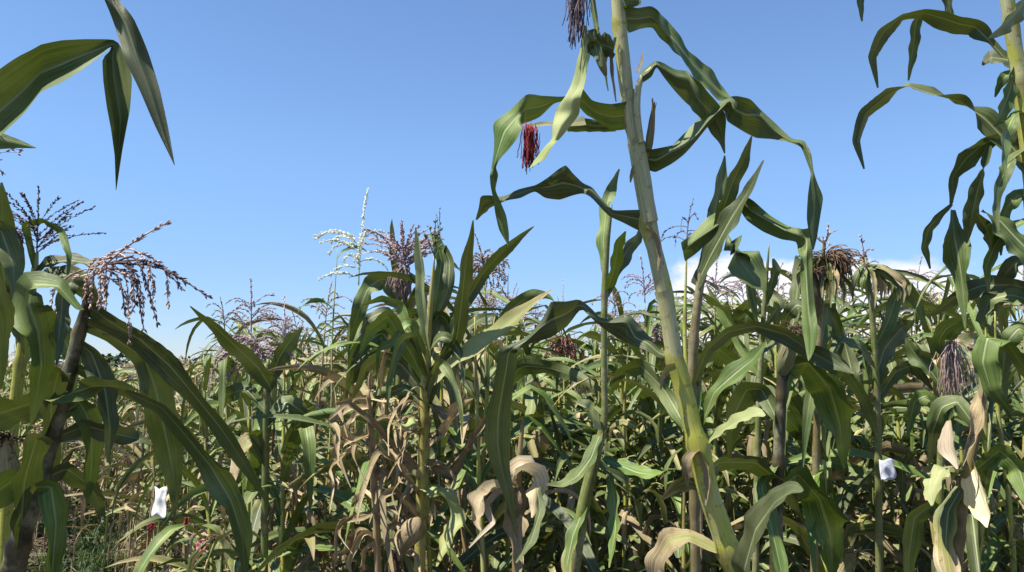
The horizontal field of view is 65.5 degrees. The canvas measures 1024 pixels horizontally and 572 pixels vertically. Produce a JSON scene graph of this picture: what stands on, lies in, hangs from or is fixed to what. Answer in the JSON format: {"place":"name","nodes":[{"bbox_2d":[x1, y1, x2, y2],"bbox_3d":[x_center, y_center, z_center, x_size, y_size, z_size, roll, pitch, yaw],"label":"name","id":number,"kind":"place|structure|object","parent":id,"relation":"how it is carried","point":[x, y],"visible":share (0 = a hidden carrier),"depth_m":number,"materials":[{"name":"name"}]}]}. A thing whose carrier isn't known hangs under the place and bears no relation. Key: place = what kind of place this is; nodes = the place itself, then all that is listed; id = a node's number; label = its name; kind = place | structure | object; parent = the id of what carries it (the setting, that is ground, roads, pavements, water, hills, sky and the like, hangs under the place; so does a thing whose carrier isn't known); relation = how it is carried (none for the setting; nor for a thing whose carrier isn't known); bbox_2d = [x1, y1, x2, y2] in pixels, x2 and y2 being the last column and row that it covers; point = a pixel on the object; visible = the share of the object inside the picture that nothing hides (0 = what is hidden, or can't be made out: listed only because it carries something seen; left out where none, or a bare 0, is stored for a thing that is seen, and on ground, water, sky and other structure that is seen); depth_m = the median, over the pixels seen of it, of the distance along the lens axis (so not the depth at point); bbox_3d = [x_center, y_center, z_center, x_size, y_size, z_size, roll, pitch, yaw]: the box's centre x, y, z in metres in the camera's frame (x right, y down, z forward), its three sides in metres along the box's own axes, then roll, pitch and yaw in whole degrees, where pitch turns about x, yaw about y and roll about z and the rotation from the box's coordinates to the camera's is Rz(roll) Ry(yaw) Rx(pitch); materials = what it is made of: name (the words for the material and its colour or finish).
{"place":"outdoors","nodes":[
{"label":"outdoors","id":0,"kind":"place"},
{"bbox_2d":[14,374,926,571],"bbox_3d":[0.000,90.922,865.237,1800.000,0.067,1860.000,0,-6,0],"label":"ground","id":1,"kind":"structure","parent":0,"point":[539,553],"depth_m":6.98,"materials":[{"name":"soil"}]},
{"bbox_2d":[0,148,24,300],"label":"maize plant","id":2,"kind":"object","parent":1,"relation":"on","point":[12,257],"visible":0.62,"depth_m":1.32,"materials":[{"name":"green plant"}]},
{"bbox_2d":[0,133,35,148],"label":"maize plant","id":3,"kind":"object","parent":1,"relation":"on","point":[8,142],"visible":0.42,"depth_m":1.34,"materials":[{"name":"green plant"}]},
{"bbox_2d":[2,363,89,508],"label":"maize plant","id":4,"kind":"object","parent":1,"relation":"on","point":[25,430],"visible":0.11,"depth_m":6.27,"materials":[{"name":"green plant"}]},
{"bbox_2d":[0,182,105,567],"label":"maize plant","id":5,"kind":"object","parent":1,"relation":"on","point":[22,357],"visible":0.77,"depth_m":1.54,"materials":[{"name":"green plant"}]},
{"bbox_2d":[33,368,134,556],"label":"maize plant","id":6,"kind":"object","parent":1,"relation":"on","point":[67,458],"visible":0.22,"depth_m":6.36,"materials":[{"name":"green plant"}]},
{"bbox_2d":[0,0,174,388],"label":"maize plant","id":7,"kind":"object","parent":1,"relation":"on","point":[27,78],"visible":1,"depth_m":0.93,"materials":[{"name":"green plant"}]},
{"bbox_2d":[66,372,143,571],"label":"maize plant","id":8,"kind":"object","parent":1,"relation":"on","point":[109,487],"visible":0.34,"depth_m":5.74,"materials":[{"name":"green plant"}]},
{"bbox_2d":[28,510,201,571],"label":"grass","id":9,"kind":"structure","parent":1,"relation":"on","point":[91,546],"depth_m":6.17,"materials":[{"name":"plant"}]},
{"bbox_2d":[14,496,221,571],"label":"straw","id":10,"kind":"object","parent":1,"relation":"on","point":[41,543],"visible":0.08,"depth_m":6.59,"materials":[{"name":"plant"}]},
{"bbox_2d":[78,364,178,571],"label":"maize plant","id":11,"kind":"object","parent":1,"relation":"on","point":[128,462],"visible":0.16,"depth_m":5.14,"materials":[{"name":"green plant"}]},
{"bbox_2d":[80,366,190,553],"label":"maize plant","id":12,"kind":"object","parent":1,"relation":"on","point":[133,460],"visible":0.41,"depth_m":6.22,"materials":[{"name":"green plant"}]},
{"bbox_2d":[0,219,271,571],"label":"maize plant","id":13,"kind":"object","parent":1,"relation":"on","point":[30,488],"visible":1,"depth_m":1.25,"materials":[{"name":"green plant"}]},
{"bbox_2d":[72,370,212,551],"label":"maize plant","id":14,"kind":"object","parent":1,"relation":"on","point":[115,476],"visible":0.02,"depth_m":5.67,"materials":[{"name":"green plant"}]},
{"bbox_2d":[65,379,225,571],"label":"maize plant","id":15,"kind":"object","parent":1,"relation":"on","point":[152,495],"visible":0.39,"depth_m":4.00,"materials":[{"name":"green plant"}]},
{"bbox_2d":[99,368,193,571],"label":"maize plant","id":16,"kind":"object","parent":1,"relation":"on","point":[135,476],"visible":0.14,"depth_m":4.73,"materials":[{"name":"green plant"}]},
{"bbox_2d":[122,384,192,571],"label":"maize plant","id":17,"kind":"object","parent":1,"relation":"on","point":[129,539],"visible":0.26,"depth_m":4.42,"materials":[{"name":"green plant"}]},
{"bbox_2d":[94,370,232,567],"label":"maize plant","id":18,"kind":"object","parent":1,"relation":"on","point":[156,469],"visible":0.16,"depth_m":4.43,"materials":[{"name":"green plant"}]},
{"bbox_2d":[132,347,256,571],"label":"maize plant","id":19,"kind":"object","parent":1,"relation":"on","point":[159,539],"visible":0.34,"depth_m":2.97,"materials":[{"name":"green plant"}]},
{"bbox_2d":[151,487,167,518],"bbox_3d":[-1.426,0.875,3.222,0.086,0.122,0.043,-2,-6,16],"label":"plastic scrap","id":20,"kind":"object","parent":19,"relation":"on","point":[159,508],"visible":0.98,"depth_m":3.22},
{"bbox_2d":[105,320,339,571],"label":"maize plant","id":21,"kind":"object","parent":1,"relation":"on","point":[179,516],"visible":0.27,"depth_m":3.57,"materials":[{"name":"green plant"}]},
{"bbox_2d":[163,278,293,571],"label":"maize plant","id":22,"kind":"object","parent":1,"relation":"on","point":[245,411],"visible":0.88,"depth_m":2.54,"materials":[{"name":"green plant"}]},
{"bbox_2d":[164,316,298,561],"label":"maize plant","id":23,"kind":"object","parent":1,"relation":"on","point":[201,515],"visible":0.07,"depth_m":4.23,"materials":[{"name":"green plant"}]},
{"bbox_2d":[183,296,286,570],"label":"maize plant","id":24,"kind":"object","parent":1,"relation":"on","point":[241,328],"visible":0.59,"depth_m":3.87,"materials":[{"name":"green plant"}]},
{"bbox_2d":[190,306,314,571],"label":"maize plant","id":25,"kind":"object","parent":1,"relation":"on","point":[248,359],"visible":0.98,"depth_m":2.30,"materials":[{"name":"green plant"}]},
{"bbox_2d":[210,312,336,556],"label":"maize plant","id":26,"kind":"object","parent":1,"relation":"on","point":[309,386],"visible":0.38,"depth_m":4.01,"materials":[{"name":"green plant"}]},
{"bbox_2d":[236,326,347,569],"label":"maize plant","id":27,"kind":"object","parent":1,"relation":"on","point":[321,428],"visible":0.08,"depth_m":4.96,"materials":[{"name":"green plant"}]},
{"bbox_2d":[190,295,404,571],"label":"maize plant","id":28,"kind":"object","parent":1,"relation":"on","point":[288,443],"visible":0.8,"depth_m":2.41,"materials":[{"name":"green plant"}]},
{"bbox_2d":[254,280,355,569],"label":"maize plant","id":29,"kind":"object","parent":1,"relation":"on","point":[301,313],"visible":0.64,"depth_m":3.06,"materials":[{"name":"green plant"}]},
{"bbox_2d":[28,350,590,367],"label":"distant treeline","id":30,"kind":"object","parent":1,"relation":"on","point":[111,361],"visible":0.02,"depth_m":206.47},
{"bbox_2d":[238,326,385,571],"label":"maize plant","id":31,"kind":"object","parent":1,"relation":"on","point":[301,519],"visible":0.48,"depth_m":3.74,"materials":[{"name":"green plant"}]},
{"bbox_2d":[216,317,412,571],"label":"maize plant","id":32,"kind":"object","parent":1,"relation":"on","point":[290,488],"visible":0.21,"depth_m":3.25,"materials":[{"name":"green plant"}]},
{"bbox_2d":[270,328,389,568],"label":"maize plant","id":33,"kind":"object","parent":1,"relation":"on","point":[320,347],"visible":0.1,"depth_m":5.27,"materials":[{"name":"green plant"}]},
{"bbox_2d":[298,245,374,571],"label":"maize plant","id":34,"kind":"object","parent":1,"relation":"on","point":[317,511],"visible":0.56,"depth_m":3.04,"materials":[{"name":"green plant"}]},
{"bbox_2d":[251,302,427,564],"bbox_3d":[-0.451,0.912,2.630,0.903,1.766,0.617,5,-8,-42],"label":"maize plant","id":35,"kind":"object","parent":1,"relation":"on","point":[325,535],"visible":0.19,"depth_m":2.59,"materials":[{"name":"green plant"}]},
{"bbox_2d":[292,187,401,571],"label":"maize plant","id":36,"kind":"object","parent":1,"relation":"on","point":[352,245],"visible":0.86,"depth_m":2.89,"materials":[{"name":"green plant"}]},
{"bbox_2d":[261,364,447,571],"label":"maize plant","id":37,"kind":"object","parent":1,"relation":"on","point":[332,376],"visible":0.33,"depth_m":2.51,"materials":[{"name":"green plant"}]},
{"bbox_2d":[279,343,445,571],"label":"maize plant","id":38,"kind":"object","parent":1,"relation":"on","point":[289,503],"visible":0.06,"depth_m":3.48,"materials":[{"name":"green plant"}]},
{"bbox_2d":[328,389,420,571],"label":"maize plant","id":39,"kind":"object","parent":1,"relation":"on","point":[380,474],"visible":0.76,"depth_m":2.04,"materials":[{"name":"beige plant"}]},
{"bbox_2d":[227,331,563,571],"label":"maize plant","id":40,"kind":"object","parent":1,"relation":"on","point":[470,553],"visible":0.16,"depth_m":2.34,"materials":[{"name":"green plant"}]},
{"bbox_2d":[346,220,449,571],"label":"maize plant","id":41,"kind":"object","parent":1,"relation":"on","point":[397,288],"visible":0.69,"depth_m":2.35,"materials":[{"name":"green plant"}]},
{"bbox_2d":[298,220,508,571],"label":"maize plant","id":42,"kind":"object","parent":1,"relation":"on","point":[365,464],"visible":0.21,"depth_m":2.43,"materials":[{"name":"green plant"}]},
{"bbox_2d":[329,219,551,571],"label":"maize plant","id":43,"kind":"object","parent":1,"relation":"on","point":[411,340],"visible":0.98,"depth_m":1.95,"materials":[{"name":"green plant"}]},
{"bbox_2d":[282,271,616,571],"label":"maize plant","id":44,"kind":"object","parent":1,"relation":"on","point":[559,513],"visible":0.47,"depth_m":2.32,"materials":[{"name":"green plant"}]},
{"bbox_2d":[339,207,573,571],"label":"maize plant","id":45,"kind":"object","parent":1,"relation":"on","point":[479,319],"visible":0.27,"depth_m":3.08,"materials":[{"name":"green plant"}]},
{"bbox_2d":[414,327,503,571],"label":"maize plant","id":46,"kind":"object","parent":1,"relation":"on","point":[467,418],"visible":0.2,"depth_m":2.65,"materials":[{"name":"green plant"}]},
{"bbox_2d":[401,279,552,571],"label":"maize plant","id":47,"kind":"object","parent":1,"relation":"on","point":[494,319],"visible":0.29,"depth_m":4.47,"materials":[{"name":"green plant"}]},
{"bbox_2d":[443,288,541,548],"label":"maize plant","id":48,"kind":"object","parent":1,"relation":"on","point":[469,374],"visible":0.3,"depth_m":3.30,"materials":[{"name":"green plant"}]},
{"bbox_2d":[371,232,634,571],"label":"maize plant","id":49,"kind":"object","parent":1,"relation":"on","point":[527,364],"visible":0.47,"depth_m":2.65,"materials":[{"name":"green plant"}]},
{"bbox_2d":[467,420,548,571],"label":"maize plant","id":50,"kind":"object","parent":1,"relation":"on","point":[533,494],"visible":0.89,"depth_m":1.84,"materials":[{"name":"beige plant"}]},
{"bbox_2d":[0,343,1021,490],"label":"distant maize","id":51,"kind":"object","parent":1,"relation":"on","point":[187,365],"visible":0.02,"depth_m":9.87,"materials":[{"name":"green plant"}]},
{"bbox_2d":[473,283,554,552],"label":"maize plant","id":52,"kind":"object","parent":1,"relation":"on","point":[493,347],"visible":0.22,"depth_m":4.41,"materials":[{"name":"green plant"}]},
{"bbox_2d":[19,359,1023,571],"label":"weeds","id":53,"kind":"object","parent":1,"relation":"on","point":[861,435],"visible":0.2,"depth_m":2.79,"materials":[{"name":"green plant"}]},
{"bbox_2d":[453,315,621,571],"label":"maize plant","id":54,"kind":"object","parent":1,"relation":"on","point":[549,393],"visible":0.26,"depth_m":3.95,"materials":[{"name":"green plant"}]},
{"bbox_2d":[443,274,632,568],"bbox_3d":[0.000,0.897,3.118,0.947,1.897,0.646,0,-6,0],"label":"maize plant","id":55,"kind":"object","parent":1,"relation":"on","point":[582,439],"visible":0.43,"depth_m":3.18,"materials":[{"name":"green plant"}]},
{"bbox_2d":[499,343,595,567],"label":"maize plant","id":56,"kind":"object","parent":1,"relation":"on","point":[581,392],"visible":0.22,"depth_m":3.66,"materials":[{"name":"green plant"}]},
{"bbox_2d":[453,290,646,571],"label":"maize plant","id":57,"kind":"object","parent":1,"relation":"on","point":[529,399],"visible":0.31,"depth_m":2.76,"materials":[{"name":"green plant"}]},
{"bbox_2d":[512,321,634,571],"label":"maize plant","id":58,"kind":"object","parent":1,"relation":"on","point":[542,443],"visible":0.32,"depth_m":2.87,"materials":[{"name":"green plant"}]},
{"bbox_2d":[510,332,647,571],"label":"maize plant","id":59,"kind":"object","parent":1,"relation":"on","point":[571,354],"visible":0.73,"depth_m":3.54,"materials":[{"name":"green plant"}]},
{"bbox_2d":[486,324,678,563],"bbox_3d":[0.293,0.983,3.109,1.069,1.811,0.512,-3,-7,30],"label":"maize plant","id":60,"kind":"object","parent":1,"relation":"on","point":[618,409],"visible":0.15,"depth_m":3.16,"materials":[{"name":"green plant"}]},
{"bbox_2d":[546,169,661,571],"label":"maize plant","id":61,"kind":"object","parent":1,"relation":"on","point":[590,465],"visible":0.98,"depth_m":1.74,"materials":[{"name":"green plant"}]},
{"bbox_2d":[542,256,678,551],"bbox_3d":[0.519,0.891,3.171,0.572,2.023,1.194,-2,-6,18],"label":"maize plant","id":62,"kind":"object","parent":1,"relation":"on","point":[659,363],"visible":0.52,"depth_m":3.14,"materials":[{"name":"green plant"}]},
{"bbox_2d":[480,331,772,571],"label":"maize plant","id":63,"kind":"object","parent":1,"relation":"on","point":[671,432],"visible":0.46,"depth_m":2.70,"materials":[{"name":"green plant"}]},
{"bbox_2d":[554,287,706,565],"bbox_3d":[0.564,1.026,4.142,1.182,1.990,0.879,2,-6,-19],"label":"maize plant","id":64,"kind":"object","parent":1,"relation":"on","point":[611,367],"visible":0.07,"depth_m":4.03,"materials":[{"name":"green plant"}]},
{"bbox_2d":[528,289,743,571],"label":"maize plant","id":65,"kind":"object","parent":1,"relation":"on","point":[592,348],"visible":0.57,"depth_m":3.48,"materials":[{"name":"green plant"}]},
{"bbox_2d":[562,285,731,560],"bbox_3d":[0.759,0.943,3.871,1.220,2.067,0.584,4,-7,-35],"label":"maize plant","id":66,"kind":"object","parent":1,"relation":"on","point":[625,358],"visible":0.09,"depth_m":3.84,"materials":[{"name":"green plant"}]},
{"bbox_2d":[571,306,725,559],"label":"maize plant","id":67,"kind":"object","parent":1,"relation":"on","point":[658,334],"visible":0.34,"depth_m":3.36,"materials":[{"name":"green plant"}]},
{"bbox_2d":[475,0,822,571],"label":"maize plant","id":68,"kind":"object","parent":1,"relation":"on","point":[751,118],"visible":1,"depth_m":1.14,"materials":[{"name":"green plant"}]},
{"bbox_2d":[549,310,866,571],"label":"maize plant","id":69,"kind":"object","parent":1,"relation":"on","point":[642,533],"visible":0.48,"depth_m":2.53,"materials":[{"name":"green plant"}]},
{"bbox_2d":[651,304,788,571],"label":"maize plant","id":70,"kind":"object","parent":1,"relation":"on","point":[675,446],"visible":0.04,"depth_m":3.49,"materials":[{"name":"green plant"}]},
{"bbox_2d":[614,257,838,571],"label":"maize plant","id":71,"kind":"object","parent":1,"relation":"on","point":[716,411],"visible":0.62,"depth_m":2.62,"materials":[{"name":"green plant"}]},
{"bbox_2d":[609,136,854,571],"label":"maize plant","id":72,"kind":"object","parent":1,"relation":"on","point":[727,208],"visible":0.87,"depth_m":1.48,"materials":[{"name":"green plant"}]},
{"bbox_2d":[661,273,809,571],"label":"maize plant","id":73,"kind":"object","parent":1,"relation":"on","point":[703,329],"visible":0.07,"depth_m":4.08,"materials":[{"name":"green plant"}]},
{"bbox_2d":[644,198,828,571],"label":"maize plant","id":74,"kind":"object","parent":1,"relation":"on","point":[676,498],"visible":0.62,"depth_m":2.58,"materials":[{"name":"green plant"}]},
{"bbox_2d":[616,296,888,571],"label":"maize plant","id":75,"kind":"object","parent":1,"relation":"on","point":[739,316],"visible":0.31,"depth_m":2.67,"materials":[{"name":"green plant"}]},
{"bbox_2d":[706,235,800,571],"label":"maize plant","id":76,"kind":"object","parent":1,"relation":"on","point":[749,270],"visible":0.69,"depth_m":2.19,"materials":[{"name":"green plant"}]},
{"bbox_2d":[632,299,913,571],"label":"maize plant","id":77,"kind":"object","parent":1,"relation":"on","point":[768,372],"visible":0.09,"depth_m":3.05,"materials":[{"name":"green plant"}]},
{"bbox_2d":[705,262,846,568],"bbox_3d":[0.991,0.867,3.000,0.813,1.934,0.266,-1,-6,7],"label":"maize plant","id":78,"kind":"object","parent":1,"relation":"on","point":[745,502],"visible":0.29,"depth_m":3.03,"materials":[{"name":"green plant"}]},
{"bbox_2d":[702,291,894,554],"bbox_3d":[1.478,0.953,4.286,1.157,2.033,0.587,-5,-8,38],"label":"maize plant","id":79,"kind":"object","parent":1,"relation":"on","point":[843,319],"visible":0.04,"depth_m":4.18,"materials":[{"name":"green plant"}]},
{"bbox_2d":[726,320,878,571],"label":"maize plant","id":80,"kind":"object","parent":1,"relation":"on","point":[822,511],"visible":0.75,"depth_m":1.76,"materials":[{"name":"green plant"}]},
{"bbox_2d":[689,289,932,571],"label":"maize plant","id":81,"kind":"object","parent":1,"relation":"on","point":[794,386],"visible":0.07,"depth_m":3.33,"materials":[{"name":"green plant"}]},
{"bbox_2d":[685,252,950,571],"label":"maize plant","id":82,"kind":"object","parent":1,"relation":"on","point":[888,446],"visible":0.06,"depth_m":2.67,"materials":[{"name":"green plant"}]},
{"bbox_2d":[748,295,891,571],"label":"maize plant","id":83,"kind":"object","parent":1,"relation":"on","point":[793,428],"visible":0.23,"depth_m":2.62,"materials":[{"name":"green plant"}]},
{"bbox_2d":[731,269,915,571],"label":"maize plant","id":84,"kind":"object","parent":1,"relation":"on","point":[800,410],"visible":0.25,"depth_m":2.13,"materials":[{"name":"green plant"}]},
{"bbox_2d":[777,224,874,571],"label":"maize plant","id":85,"kind":"object","parent":1,"relation":"on","point":[831,268],"visible":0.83,"depth_m":1.99,"materials":[{"name":"green plant"}]},
{"bbox_2d":[712,268,1002,571],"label":"maize plant","id":86,"kind":"object","parent":1,"relation":"on","point":[889,432],"visible":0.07,"depth_m":3.26,"materials":[{"name":"green plant"}]},
{"bbox_2d":[841,234,933,571],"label":"maize plant","id":87,"kind":"object","parent":1,"relation":"on","point":[888,339],"visible":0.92,"depth_m":2.10,"materials":[{"name":"green plant"}]},
{"bbox_2d":[879,458,896,479],"bbox_3d":[0.923,0.451,1.957,0.047,0.051,0.018,1,-6,-8],"label":"plastic scrap","id":88,"kind":"object","parent":87,"relation":"hanging from","point":[887,469],"visible":1,"depth_m":1.96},
{"bbox_2d":[862,310,930,571],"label":"maize plant","id":89,"kind":"object","parent":1,"relation":"on","point":[899,429],"visible":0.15,"depth_m":2.92,"materials":[{"name":"green plant"}]},
{"bbox_2d":[839,277,963,512],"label":"maize plant","id":90,"kind":"object","parent":1,"relation":"on","point":[910,376],"visible":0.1,"depth_m":4.46,"materials":[{"name":"green plant"}]},
{"bbox_2d":[785,262,1022,571],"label":"maize plant","id":91,"kind":"object","parent":1,"relation":"on","point":[958,428],"visible":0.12,"depth_m":2.96,"materials":[{"name":"green plant"}]},
{"bbox_2d":[785,299,1023,571],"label":"maize plant","id":92,"kind":"object","parent":1,"relation":"on","point":[852,531],"visible":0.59,"depth_m":2.30,"materials":[{"name":"green plant"}]},
{"bbox_2d":[844,262,977,571],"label":"maize plant","id":93,"kind":"object","parent":1,"relation":"on","point":[888,546],"visible":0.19,"depth_m":2.67,"materials":[{"name":"green plant"}]},
{"bbox_2d":[842,280,1000,477],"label":"maize plant","id":94,"kind":"object","parent":1,"relation":"on","point":[934,295],"visible":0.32,"depth_m":4.24,"materials":[{"name":"green plant"}]},
{"bbox_2d":[834,276,1022,571],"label":"maize plant","id":95,"kind":"object","parent":1,"relation":"on","point":[1017,396],"visible":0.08,"depth_m":3.42,"materials":[{"name":"green plant"}]},
{"bbox_2d":[846,266,1023,571],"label":"maize plant","id":96,"kind":"object","parent":1,"relation":"on","point":[924,458],"visible":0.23,"depth_m":2.71,"materials":[{"name":"green plant"}]},
{"bbox_2d":[852,0,1023,413],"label":"maize plant","id":97,"kind":"object","parent":1,"relation":"on","point":[1003,130],"visible":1,"depth_m":1.31,"materials":[{"name":"green plant"}]},
{"bbox_2d":[881,330,1009,571],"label":"maize plant","id":98,"kind":"object","parent":1,"relation":"on","point":[1004,559],"visible":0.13,"depth_m":2.74,"materials":[{"name":"green plant"}]},
{"bbox_2d":[905,313,1011,571],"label":"maize plant","id":99,"kind":"object","parent":1,"relation":"on","point":[944,343],"visible":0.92,"depth_m":1.87,"materials":[{"name":"green plant"}]},
{"bbox_2d":[898,307,1023,570],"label":"maize plant","id":100,"kind":"object","parent":1,"relation":"on","point":[999,535],"visible":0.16,"depth_m":3.03,"materials":[{"name":"green plant"}]},
{"bbox_2d":[902,381,1023,571],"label":"maize plant","id":101,"kind":"object","parent":1,"relation":"on","point":[949,514],"visible":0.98,"depth_m":1.58,"materials":[{"name":"beige plant"}]},
{"bbox_2d":[911,265,1023,571],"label":"maize plant","id":102,"kind":"object","parent":1,"relation":"on","point":[975,529],"visible":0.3,"depth_m":2.15,"materials":[{"name":"green plant"}]},
{"bbox_2d":[0,0,1023,366],"label":"sky","id":103,"kind":"structure","parent":0,"point":[282,115],"materials":[{"name":"blue"}]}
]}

